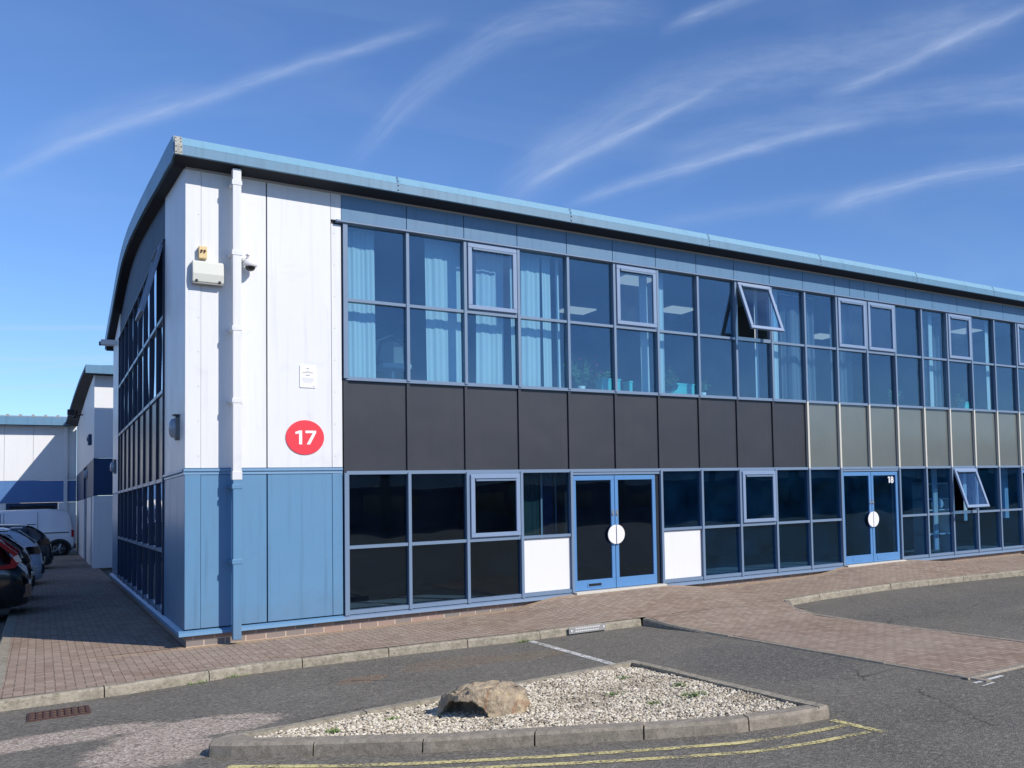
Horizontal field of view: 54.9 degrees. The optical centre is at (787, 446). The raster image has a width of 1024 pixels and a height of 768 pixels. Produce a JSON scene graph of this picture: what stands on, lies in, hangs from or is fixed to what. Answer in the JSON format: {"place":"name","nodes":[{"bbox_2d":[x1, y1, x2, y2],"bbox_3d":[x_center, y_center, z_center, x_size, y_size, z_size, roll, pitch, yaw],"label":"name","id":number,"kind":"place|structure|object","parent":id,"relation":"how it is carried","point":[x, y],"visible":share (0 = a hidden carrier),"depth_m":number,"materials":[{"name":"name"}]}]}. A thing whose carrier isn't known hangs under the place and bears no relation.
{"place":"outdoors","nodes":[
{"label":"outdoors","id":0,"kind":"place"},
{"bbox_2d":[0,551,1023,767],"bbox_3d":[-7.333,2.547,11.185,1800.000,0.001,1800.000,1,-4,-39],"label":"road","id":1,"kind":"structure","parent":0,"point":[927,720],"depth_m":8.11,"materials":[{"name":"asphalt"}]},
{"bbox_2d":[0,606,18,698],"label":"kerb","id":2,"kind":"structure","parent":1,"relation":"on","point":[6,638],"depth_m":12.47,"materials":[{"name":"concrete"}]},
{"bbox_2d":[0,537,32,608],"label":"parked car","id":3,"kind":"object","parent":1,"relation":"on","point":[15,585],"visible":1,"depth_m":15.27,"materials":[{"name":"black metal"}]},
{"bbox_2d":[0,530,35,590],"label":"parked car","id":4,"kind":"object","parent":1,"relation":"on","point":[26,560],"visible":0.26,"depth_m":17.88,"materials":[{"name":"grey metal"}]},
{"bbox_2d":[0,527,44,579],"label":"parked car","id":5,"kind":"object","parent":1,"relation":"on","point":[33,549],"visible":0.19,"depth_m":21.74,"materials":[{"name":"silver metal"}]},
{"bbox_2d":[0,524,53,564],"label":"parked car","id":6,"kind":"object","parent":1,"relation":"on","point":[43,542],"visible":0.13,"depth_m":27.96,"materials":[{"name":"black metal"}]},
{"bbox_2d":[0,509,75,555],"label":"parked van","id":7,"kind":"object","parent":1,"relation":"on","point":[56,526],"visible":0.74,"depth_m":37.64,"materials":[{"name":"white metal"}]},
{"bbox_2d":[0,414,76,550],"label":"warehouse","id":8,"kind":"structure","parent":1,"relation":"on","point":[38,457],"depth_m":39.97,"materials":[{"name":"white metal"}]},
{"bbox_2d":[9,505,54,509],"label":"window","id":9,"kind":"structure","parent":8,"relation":"in","point":[43,506],"depth_m":39.81,"materials":[{"name":"black glass"}]},
{"bbox_2d":[6,502,57,509],"bbox_3d":[-32.698,3.518,39.830,1.740,2.170,0.160,1,-4,-39],"label":"window frame","id":10,"kind":"structure","parent":8,"relation":"in","point":[52,503],"depth_m":39.79,"materials":[{"name":"metal"}]},
{"bbox_2d":[27,705,90,721],"bbox_3d":[-6.484,2.401,8.189,0.440,0.078,0.410,1,-4,-39],"label":"drain grate","id":11,"kind":"object","parent":1,"relation":"on","point":[59,712],"visible":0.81,"depth_m":8.16,"materials":[{"name":"black metal"}]},
{"bbox_2d":[212,734,254,741],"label":"kerb","id":12,"kind":"structure","parent":1,"relation":"on","point":[237,736],"depth_m":6.78,"materials":[{"name":"concrete"}]},
{"bbox_2d":[0,618,640,711],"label":"kerb","id":13,"kind":"structure","parent":1,"relation":"on","point":[50,698],"depth_m":10.00,"materials":[{"name":"concrete"}]},
{"bbox_2d":[568,623,605,633],"bbox_3d":[-2.635,2.393,12.103,0.530,0.082,0.025,1,-4,-39],"label":"kerb plate","id":14,"kind":"object","parent":13,"relation":"attached to","point":[583,629],"visible":1,"depth_m":12.09,"materials":[{"name":"metal"}]},
{"bbox_2d":[208,660,631,755],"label":"kerb","id":15,"kind":"structure","parent":1,"relation":"on","point":[307,723],"depth_m":7.56,"materials":[{"name":"concrete"}]},
{"bbox_2d":[209,705,828,757],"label":"kerb","id":16,"kind":"structure","parent":1,"relation":"on","point":[230,747],"depth_m":6.66,"materials":[{"name":"concrete"}]},
{"bbox_2d":[225,719,887,767],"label":"road marking","id":17,"kind":"object","parent":1,"relation":"on","point":[564,755],"visible":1,"depth_m":6.32,"materials":[{"name":"yellow paint"}]},
{"bbox_2d":[629,660,828,715],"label":"kerb","id":18,"kind":"structure","parent":1,"relation":"on","point":[718,683],"depth_m":8.13,"materials":[{"name":"concrete"}]},
{"bbox_2d":[528,640,1002,685],"bbox_3d":[-0.891,2.275,9.657,6.143,0.001,1.090,-3,-3,30],"label":"road marking","id":19,"kind":"object","parent":1,"relation":"on","point":[563,650],"visible":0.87,"depth_m":10.31,"materials":[{"name":"white paint"}]},
{"bbox_2d":[643,618,990,682],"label":"kerb","id":20,"kind":"structure","parent":1,"relation":"on","point":[650,622],"depth_m":10.52,"materials":[{"name":"concrete"}]},
{"bbox_2d":[780,569,1023,604],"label":"kerb","id":21,"kind":"structure","parent":1,"relation":"on","point":[867,589],"depth_m":16.35,"materials":[{"name":"concrete"}]},
{"bbox_2d":[785,600,1023,641],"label":"kerb","id":22,"kind":"structure","parent":1,"relation":"on","point":[789,603],"depth_m":11.66,"materials":[{"name":"concrete"}]},
{"bbox_2d":[962,663,1023,679],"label":"kerb","id":23,"kind":"structure","parent":1,"relation":"on","point":[997,671],"depth_m":8.74,"materials":[{"name":"concrete"}]},
{"bbox_2d":[0,554,1023,698],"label":"pavement","id":24,"kind":"structure","parent":0,"point":[78,608],"depth_m":12.96,"materials":[{"name":"brick"}]},
{"bbox_2d":[66,364,112,567],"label":"warehouse","id":25,"kind":"structure","parent":24,"relation":"on","point":[92,401],"depth_m":28.05,"materials":[{"name":"metal"}]},
{"bbox_2d":[105,135,1023,647],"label":"office building","id":26,"kind":"structure","parent":24,"relation":"on","point":[397,499],"depth_m":15.34,"materials":[{"name":"metal"}]},
{"bbox_2d":[99,339,115,345],"bbox_3d":[-16.030,-2.439,21.680,0.310,0.140,0.250,1,-4,-39],"label":"gutter","id":27,"kind":"object","parent":26,"relation":"attached to","point":[104,342],"visible":1,"depth_m":21.59,"materials":[{"name":"grey plastic"}]},
{"bbox_2d":[130,370,132,421],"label":"window pane","id":28,"kind":"structure","parent":26,"relation":"in","point":[131,414],"depth_m":18.14,"materials":[{"name":"blue glass"}]},
{"bbox_2d":[134,544,136,587],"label":"window pane","id":29,"kind":"structure","parent":26,"relation":"in","point":[135,546],"depth_m":17.11,"materials":[{"name":"black glass"}]},
{"bbox_2d":[134,489,136,540],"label":"window pane","id":30,"kind":"structure","parent":26,"relation":"in","point":[135,524],"depth_m":17.17,"materials":[{"name":"blue glass"}]},
{"bbox_2d":[135,362,137,416],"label":"window pane","id":31,"kind":"structure","parent":26,"relation":"in","point":[136,366],"depth_m":17.24,"materials":[{"name":"blue glass"}]},
{"bbox_2d":[135,303,137,358],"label":"window pane","id":32,"kind":"structure","parent":26,"relation":"in","point":[136,322],"depth_m":17.33,"materials":[{"name":"blue glass"}]},
{"bbox_2d":[139,546,141,591],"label":"window pane","id":33,"kind":"structure","parent":26,"relation":"in","point":[140,547],"depth_m":16.26,"materials":[{"name":"black glass"}]},
{"bbox_2d":[139,488,142,541],"bbox_3d":[-11.272,1.196,16.078,0.008,0.960,1.082,1,-4,-39],"label":"window pane","id":34,"kind":"structure","parent":26,"relation":"in","point":[141,489],"depth_m":16.22,"materials":[{"name":"blue glass"}]},
{"bbox_2d":[140,354,142,411],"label":"window pane","id":35,"kind":"structure","parent":26,"relation":"in","point":[141,358],"depth_m":16.39,"materials":[{"name":"blue glass"}]},
{"bbox_2d":[140,293,142,350],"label":"window pane","id":36,"kind":"structure","parent":26,"relation":"in","point":[141,319],"depth_m":16.47,"materials":[{"name":"blue glass"}]},
{"bbox_2d":[145,547,147,595],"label":"window pane","id":37,"kind":"structure","parent":26,"relation":"in","point":[146,549],"depth_m":15.34,"materials":[{"name":"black glass"}]},
{"bbox_2d":[145,486,148,543],"bbox_3d":[-10.561,1.131,15.203,0.008,0.960,1.082,1,-4,-39],"label":"window pane","id":38,"kind":"structure","parent":26,"relation":"in","point":[146,488],"depth_m":15.39,"materials":[{"name":"blue glass"}]},
{"bbox_2d":[146,345,148,404],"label":"window pane","id":39,"kind":"structure","parent":26,"relation":"in","point":[147,349],"depth_m":15.47,"materials":[{"name":"blue glass"}]},
{"bbox_2d":[146,296,148,340],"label":"window pane","id":40,"kind":"structure","parent":26,"relation":"in","point":[147,304],"depth_m":15.55,"materials":[{"name":"blue glass"}]},
{"bbox_2d":[135,244,162,321],"bbox_3d":[-9.426,-2.410,13.583,0.278,1.013,0.890,1,-4,-39],"label":"opening window","id":41,"kind":"structure","parent":26,"relation":"in","point":[155,258],"depth_m":13.29,"materials":[{"name":"glass"}]},
{"bbox_2d":[151,549,154,601],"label":"window pane","id":42,"kind":"structure","parent":26,"relation":"in","point":[152,551],"depth_m":14.43,"materials":[{"name":"black glass"}]},
{"bbox_2d":[151,484,155,545],"bbox_3d":[-9.849,1.067,14.327,0.008,0.960,1.082,1,-4,-39],"label":"window pane","id":43,"kind":"structure","parent":26,"relation":"in","point":[153,494],"depth_m":14.50,"materials":[{"name":"blue glass"}]},
{"bbox_2d":[152,334,155,398],"bbox_3d":[-9.919,-1.258,14.441,0.008,1.028,1.082,1,-4,-39],"label":"window pane","id":44,"kind":"structure","parent":26,"relation":"in","point":[154,338],"depth_m":14.57,"materials":[{"name":"blue glass"}]},
{"bbox_2d":[152,272,155,330],"bbox_3d":[-9.952,-2.349,14.494,0.008,1.054,1.082,1,-4,-39],"label":"window pane","id":45,"kind":"structure","parent":26,"relation":"in","point":[154,280],"depth_m":14.64,"materials":[{"name":"blue glass"}]},
{"bbox_2d":[158,552,161,606],"bbox_3d":[-9.167,1.935,13.476,0.008,0.803,0.902,1,-4,-39],"label":"window pane","id":46,"kind":"structure","parent":26,"relation":"in","point":[159,553],"depth_m":13.59,"materials":[{"name":"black glass"}]},
{"bbox_2d":[158,483,161,547],"bbox_3d":[-9.195,1.009,13.521,0.008,0.960,0.902,1,-4,-39],"label":"window pane","id":47,"kind":"structure","parent":26,"relation":"in","point":[160,484],"depth_m":13.66,"materials":[{"name":"blue glass"}]},
{"bbox_2d":[159,323,162,391],"bbox_3d":[-9.264,-1.317,13.635,0.008,1.028,0.902,1,-4,-39],"label":"window pane","id":48,"kind":"structure","parent":26,"relation":"in","point":[161,327],"depth_m":13.80,"materials":[{"name":"blue glass"}]},
{"bbox_2d":[168,414,179,440],"bbox_3d":[-7.853,-0.248,11.767,0.115,0.330,0.190,1,-4,-39],"label":"wall light","id":49,"kind":"object","parent":26,"relation":"attached to","point":[174,428],"visible":1,"depth_m":11.72,"materials":[{"name":"grey plastic"}]},
{"bbox_2d":[198,246,206,259],"bbox_3d":[-7.311,-2.423,11.503,0.090,0.155,0.099,1,-4,-39],"label":"beacon box","id":50,"kind":"object","parent":26,"relation":"attached to","point":[202,252],"visible":1,"depth_m":11.48,"materials":[{"name":"yellow plastic"}]},
{"bbox_2d":[192,260,223,286],"bbox_3d":[-7.256,-2.170,11.515,0.335,0.291,0.120,1,-4,-39],"label":"alarm box","id":51,"kind":"object","parent":26,"relation":"attached to","point":[207,273],"visible":1,"depth_m":11.48,"materials":[{"name":"grey plastic"}]},
{"bbox_2d":[241,253,256,270],"bbox_3d":[-6.880,-2.366,11.771,0.158,0.261,0.217,1,-4,-39],"label":"security camera","id":52,"kind":"object","parent":26,"relation":"attached to","point":[249,264],"visible":1,"depth_m":11.71,"materials":[{"name":"white plastic"}]},
{"bbox_2d":[286,420,323,454],"bbox_3d":[-6.371,-0.123,12.150,0.456,0.456,0.010,1,-4,-39],"label":"number sign","id":53,"kind":"object","parent":26,"relation":"attached to","point":[304,437],"visible":1,"depth_m":12.15,"materials":[{"name":"plastic"}]},
{"bbox_2d":[300,365,315,387],"bbox_3d":[-6.370,-0.929,12.213,0.190,0.295,0.012,1,-4,-39],"label":"notice","id":54,"kind":"object","parent":26,"relation":"attached to","point":[307,376],"depth_m":12.21,"materials":[{"name":"paper"}]},
{"bbox_2d":[348,227,375,377],"bbox_3d":[-5.990,-2.010,12.919,0.382,2.110,0.040,1,-4,-39],"label":"vertical blind","id":55,"kind":"object","parent":26,"relation":"hanging from","point":[361,335],"visible":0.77,"depth_m":12.93,"materials":[{"name":"fabric"}]},
{"bbox_2d":[376,333,411,378],"bbox_3d":[-6.142,-1.254,14.303,0.526,1.019,0.507,1,-4,-39],"label":"office chair","id":56,"kind":"object","parent":26,"relation":"on","point":[391,357],"visible":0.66,"depth_m":14.27,"materials":[{"name":"blue plastic"}]},
{"bbox_2d":[423,238,450,381],"bbox_3d":[-5.167,-2.002,13.588,0.385,2.110,0.040,1,-4,-39],"label":"vertical blind","id":57,"kind":"object","parent":26,"relation":"hanging from","point":[437,294],"visible":0.83,"depth_m":13.59,"materials":[{"name":"fabric"}]},
{"bbox_2d":[449,242,461,381],"bbox_3d":[-4.967,-2.000,13.751,0.180,2.110,0.040,1,-4,-39],"label":"vertical blind","id":58,"kind":"object","parent":26,"relation":"hanging from","point":[455,318],"visible":0.81,"depth_m":13.75,"materials":[{"name":"fabric"}]},
{"bbox_2d":[476,250,503,384],"bbox_3d":[-4.555,-1.996,14.085,0.459,2.110,0.040,1,-4,-39],"label":"vertical blind","id":59,"kind":"object","parent":26,"relation":"hanging from","point":[489,331],"visible":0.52,"depth_m":14.08,"materials":[{"name":"fabric"}]},
{"bbox_2d":[466,242,517,314],"bbox_3d":[-4.471,-2.522,13.882,0.782,1.025,0.060,1,-4,-39],"label":"window frame","id":60,"kind":"structure","parent":26,"relation":"in","point":[466,242],"depth_m":13.78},
{"bbox_2d":[467,243,516,313],"bbox_3d":[-4.438,-2.527,13.841,0.750,0.985,0.075,1,-4,-39],"label":"opening window","id":61,"kind":"structure","parent":26,"relation":"in","point":[479,247],"depth_m":13.82,"materials":[{"name":"blue metal"}]},
{"bbox_2d":[469,473,520,538],"bbox_3d":[-4.369,0.872,13.716,0.782,0.963,0.060,1,-4,-39],"label":"window frame","id":62,"kind":"structure","parent":26,"relation":"in","point":[469,473],"depth_m":13.63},
{"bbox_2d":[470,474,520,537],"bbox_3d":[-4.336,0.870,13.675,0.750,0.922,0.075,1,-4,-39],"label":"opening window","id":63,"kind":"structure","parent":26,"relation":"in","point":[479,477],"depth_m":13.65,"materials":[{"name":"blue metal"}]},
{"bbox_2d":[509,255,515,384],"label":"vertical blind","id":64,"kind":"object","parent":26,"relation":"hanging from","point":[513,349],"visible":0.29,"depth_m":14.29,"materials":[{"name":"fabric"}]},
{"bbox_2d":[520,252,540,386],"bbox_3d":[-4.047,-1.992,14.497,0.331,2.110,0.040,1,-4,-39],"label":"vertical blind","id":65,"kind":"object","parent":26,"relation":"hanging from","point":[530,330],"visible":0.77,"depth_m":14.49,"materials":[{"name":"fabric"}]},
{"bbox_2d":[523,473,539,538],"bbox_3d":[-4.079,1.024,14.586,0.343,2.080,0.040,1,-4,-39],"label":"vertical blind","id":66,"kind":"object","parent":26,"relation":"hanging from","point":[531,492],"visible":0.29,"depth_m":14.61,"materials":[{"name":"fabric"}]},
{"bbox_2d":[540,473,542,534],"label":"vertical blind","id":67,"kind":"object","parent":26,"relation":"hanging from","point":[541,504],"visible":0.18,"depth_m":14.67,"materials":[{"name":"fabric"}]},
{"bbox_2d":[540,255,551,386],"bbox_3d":[-3.844,-1.990,14.662,0.171,2.110,0.040,1,-4,-39],"label":"vertical blind","id":68,"kind":"object","parent":26,"relation":"hanging from","point":[546,310],"visible":0.82,"depth_m":14.67,"materials":[{"name":"fabric"}]},
{"bbox_2d":[542,473,553,537],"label":"vertical blind","id":69,"kind":"object","parent":26,"relation":"hanging from","point":[547,489],"visible":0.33,"depth_m":14.78,"materials":[{"name":"fabric"}]},
{"bbox_2d":[553,257,560,387],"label":"vertical blind","id":70,"kind":"object","parent":26,"relation":"hanging from","point":[557,324],"visible":0.81,"depth_m":14.78,"materials":[{"name":"fabric"}]},
{"bbox_2d":[562,353,597,388],"bbox_3d":[-3.456,-1.223,15.212,0.644,0.690,0.393,1,-4,-39],"label":"potted plant","id":71,"kind":"object","parent":26,"relation":"on","point":[579,382],"visible":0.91,"depth_m":15.21,"materials":[{"name":"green plant"}]},
{"bbox_2d":[573,475,615,591],"bbox_3d":[-3.089,1.368,14.709,0.726,1.815,0.087,1,-4,-39],"label":"door","id":72,"kind":"structure","parent":26,"relation":"in","point":[604,583],"depth_m":14.78,"materials":[{"name":"blue metal"}]},
{"bbox_2d":[596,378,620,390],"bbox_3d":[-2.998,-1.020,15.343,0.357,0.210,0.236,1,-4,-39],"label":"storage box","id":73,"kind":"object","parent":26,"relation":"on","point":[603,383],"visible":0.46,"depth_m":15.22,"materials":[{"name":"plastic"}]},
{"bbox_2d":[614,475,656,586],"bbox_3d":[-2.505,1.374,15.183,0.762,1.815,0.087,1,-4,-39],"label":"door","id":74,"kind":"structure","parent":26,"relation":"in","point":[636,580],"depth_m":15.15,"materials":[{"name":"blue metal"}]},
{"bbox_2d":[615,264,656,328],"bbox_3d":[-2.561,-2.504,15.432,0.782,1.025,0.060,1,-4,-39],"label":"window frame","id":75,"kind":"structure","parent":26,"relation":"in","point":[615,264],"depth_m":15.30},
{"bbox_2d":[615,265,656,327],"bbox_3d":[-2.528,-2.509,15.392,0.750,0.985,0.075,1,-4,-39],"label":"opening window","id":76,"kind":"structure","parent":26,"relation":"in","point":[623,268],"depth_m":15.37,"materials":[{"name":"blue metal"}]},
{"bbox_2d":[638,273,649,391],"bbox_3d":[-2.468,-1.976,15.779,0.176,2.110,0.040,1,-4,-39],"label":"vertical blind","id":77,"kind":"object","parent":26,"relation":"hanging from","point":[644,342],"visible":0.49,"depth_m":15.78,"materials":[{"name":"fabric"}]},
{"bbox_2d":[658,273,664,392],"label":"vertical blind","id":78,"kind":"object","parent":26,"relation":"hanging from","point":[661,317],"visible":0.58,"depth_m":16.01,"materials":[{"name":"fabric"}]},
{"bbox_2d":[665,366,679,392],"bbox_3d":[-2.096,-1.166,16.330,0.501,0.604,0.344,1,-4,-39],"label":"potted plant","id":79,"kind":"object","parent":26,"relation":"on","point":[668,386],"visible":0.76,"depth_m":16.34,"materials":[{"name":"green plant"}]},
{"bbox_2d":[668,383,694,393],"bbox_3d":[-1.906,-1.004,16.229,0.485,0.200,0.236,1,-4,-39],"label":"storage box","id":80,"kind":"object","parent":26,"relation":"on","point":[680,388],"visible":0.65,"depth_m":16.16,"materials":[{"name":"plastic"}]},
{"bbox_2d":[736,282,770,340],"bbox_3d":[-0.651,-2.485,16.983,0.782,1.025,0.060,1,-4,-39],"label":"window frame","id":81,"kind":"structure","parent":26,"relation":"in","point":[768,299],"depth_m":17.19,"materials":[{"name":"metal"}]},
{"bbox_2d":[752,288,758,397],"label":"vertical blind","id":82,"kind":"object","parent":26,"relation":"hanging from","point":[756,345],"visible":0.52,"depth_m":17.30,"materials":[{"name":"fabric"}]},
{"bbox_2d":[742,471,776,522],"bbox_3d":[-0.516,0.907,16.776,0.750,0.922,0.075,1,-4,-39],"label":"opening window","id":83,"kind":"structure","parent":26,"relation":"in","point":[748,473],"depth_m":16.75,"materials":[{"name":"blue metal"}]},
{"bbox_2d":[736,282,784,331],"bbox_3d":[-0.501,-2.545,16.799,0.750,0.916,0.442,1,-4,-39],"label":"opening window","id":84,"kind":"structure","parent":26,"relation":"in","point":[781,329],"depth_m":16.75,"materials":[{"name":"blue metal"}]},
{"bbox_2d":[772,289,778,398],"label":"vertical blind","id":85,"kind":"object","parent":26,"relation":"hanging from","point":[776,368],"visible":0.74,"depth_m":17.59,"materials":[{"name":"fabric"}]},
{"bbox_2d":[779,293,815,400],"bbox_3d":[0.204,-1.929,18.075,0.880,2.080,0.077,1,-4,-39],"label":"net curtain","id":86,"kind":"object","parent":26,"relation":"hanging from","point":[786,353],"visible":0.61,"depth_m":18.02,"materials":[{"name":"blue fabric"}]},
{"bbox_2d":[828,300,852,402],"bbox_3d":[1.089,-1.920,18.793,0.600,2.080,0.076,1,-4,-39],"label":"net curtain","id":87,"kind":"object","parent":26,"relation":"hanging from","point":[845,376],"visible":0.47,"depth_m":18.85,"materials":[{"name":"blue fabric"}]},
{"bbox_2d":[837,297,866,349],"bbox_3d":[1.292,-2.471,18.493,0.750,0.985,0.075,1,-4,-39],"label":"opening window","id":88,"kind":"structure","parent":26,"relation":"in","point":[843,300],"depth_m":18.46,"materials":[{"name":"blue metal"}]},
{"bbox_2d":[843,472,873,564],"bbox_3d":[1.390,1.412,18.346,0.786,1.815,0.087,1,-4,-39],"label":"door","id":89,"kind":"structure","parent":26,"relation":"in","point":[856,559],"depth_m":18.48,"materials":[{"name":"blue metal"}]},
{"bbox_2d":[867,302,894,351],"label":"opening window","id":90,"kind":"structure","parent":26,"relation":"in","point":[877,305],"depth_m":18.99,"materials":[{"name":"blue metal"}]},
{"bbox_2d":[870,472,899,561],"bbox_3d":[1.997,1.418,18.838,0.762,1.815,0.087,1,-4,-39],"label":"door","id":91,"kind":"structure","parent":26,"relation":"in","point":[877,557],"depth_m":18.84,"materials":[{"name":"blue metal"}]},
{"bbox_2d":[915,313,927,405],"bbox_3d":[2.932,-1.902,20.292,0.254,2.080,0.061,0,-3,-35],"label":"net curtain","id":92,"kind":"object","parent":26,"relation":"hanging from","point":[924,355],"visible":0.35,"depth_m":20.32,"materials":[{"name":"fabric"}]},
{"bbox_2d":[926,312,933,406],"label":"vertical blind","id":93,"kind":"object","parent":26,"relation":"hanging from","point":[930,361],"visible":0.83,"depth_m":20.34,"materials":[{"name":"fabric"}]},
{"bbox_2d":[912,482,950,554],"bbox_3d":[3.325,1.629,21.152,0.900,1.630,0.380,1,-4,-39],"label":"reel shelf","id":94,"kind":"object","parent":26,"relation":"on","point":[918,521],"visible":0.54,"depth_m":21.02,"materials":[{"name":"plastic"}]},
{"bbox_2d":[931,468,938,549],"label":"vertical blind","id":95,"kind":"object","parent":26,"relation":"hanging from","point":[935,508],"visible":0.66,"depth_m":20.40,"materials":[{"name":"fabric"}]},
{"bbox_2d":[931,315,941,406],"bbox_3d":[3.302,-1.899,20.588,0.302,2.080,0.063,0,-3,-36],"label":"net curtain","id":96,"kind":"object","parent":26,"relation":"hanging from","point":[936,365],"visible":0.72,"depth_m":20.60,"materials":[{"name":"blue fabric"}]},
{"bbox_2d":[947,314,971,359],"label":"opening window","id":97,"kind":"structure","parent":26,"relation":"in","point":[952,316],"depth_m":20.57,"materials":[{"name":"blue metal"}]},
{"bbox_2d":[963,472,966,520],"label":"vertical blind","id":98,"kind":"object","parent":26,"relation":"hanging from","point":[965,491],"visible":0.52,"depth_m":21.05,"materials":[{"name":"fabric"}]},
{"bbox_2d":[953,468,976,511],"bbox_3d":[3.907,0.953,20.435,0.782,0.963,0.060,1,-4,-39],"label":"window frame","id":99,"kind":"structure","parent":26,"relation":"in","point":[974,477],"depth_m":20.65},
{"bbox_2d":[953,468,989,507],"bbox_3d":[4.039,0.906,20.272,0.750,0.870,0.388,1,-4,-39],"label":"opening window","id":100,"kind":"structure","parent":26,"relation":"in","point":[974,470],"depth_m":20.24,"materials":[{"name":"blue metal"}]},
{"bbox_2d":[983,320,990,409],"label":"vertical blind","id":101,"kind":"object","parent":26,"relation":"hanging from","point":[987,361],"visible":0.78,"depth_m":21.59,"materials":[{"name":"fabric"}]},
{"bbox_2d":[1000,468,1008,517],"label":"vertical blind","id":102,"kind":"object","parent":26,"relation":"hanging from","point":[1004,491],"visible":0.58,"depth_m":21.97,"materials":[{"name":"fabric"}]},
{"bbox_2d":[1016,324,1023,365],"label":"opening window","id":103,"kind":"structure","parent":26,"relation":"in","point":[1018,326],"depth_m":21.88,"materials":[{"name":"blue metal"}]},
{"bbox_2d":[0,0,1023,506],"label":"sky","id":104,"kind":"structure","parent":0,"point":[885,133],"materials":[{"name":"blue"}]},
{"bbox_2d":[254,666,796,737],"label":"gravel","id":105,"kind":"structure","parent":0,"point":[637,693],"depth_m":7.44,"materials":[{"name":"gravel"}]},
{"bbox_2d":[436,680,529,717],"bbox_3d":[-2.479,2.112,7.474,0.759,0.401,0.540,-2,-3,3],"label":"boulder","id":106,"kind":"object","parent":105,"relation":"on","point":[494,698],"visible":0.59,"depth_m":7.35,"materials":[{"name":"stone"}]},
{"bbox_2d":[646,600,1023,675],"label":"path","id":107,"kind":"structure","parent":0,"point":[780,621],"depth_m":10.99,"materials":[{"name":"brick"}]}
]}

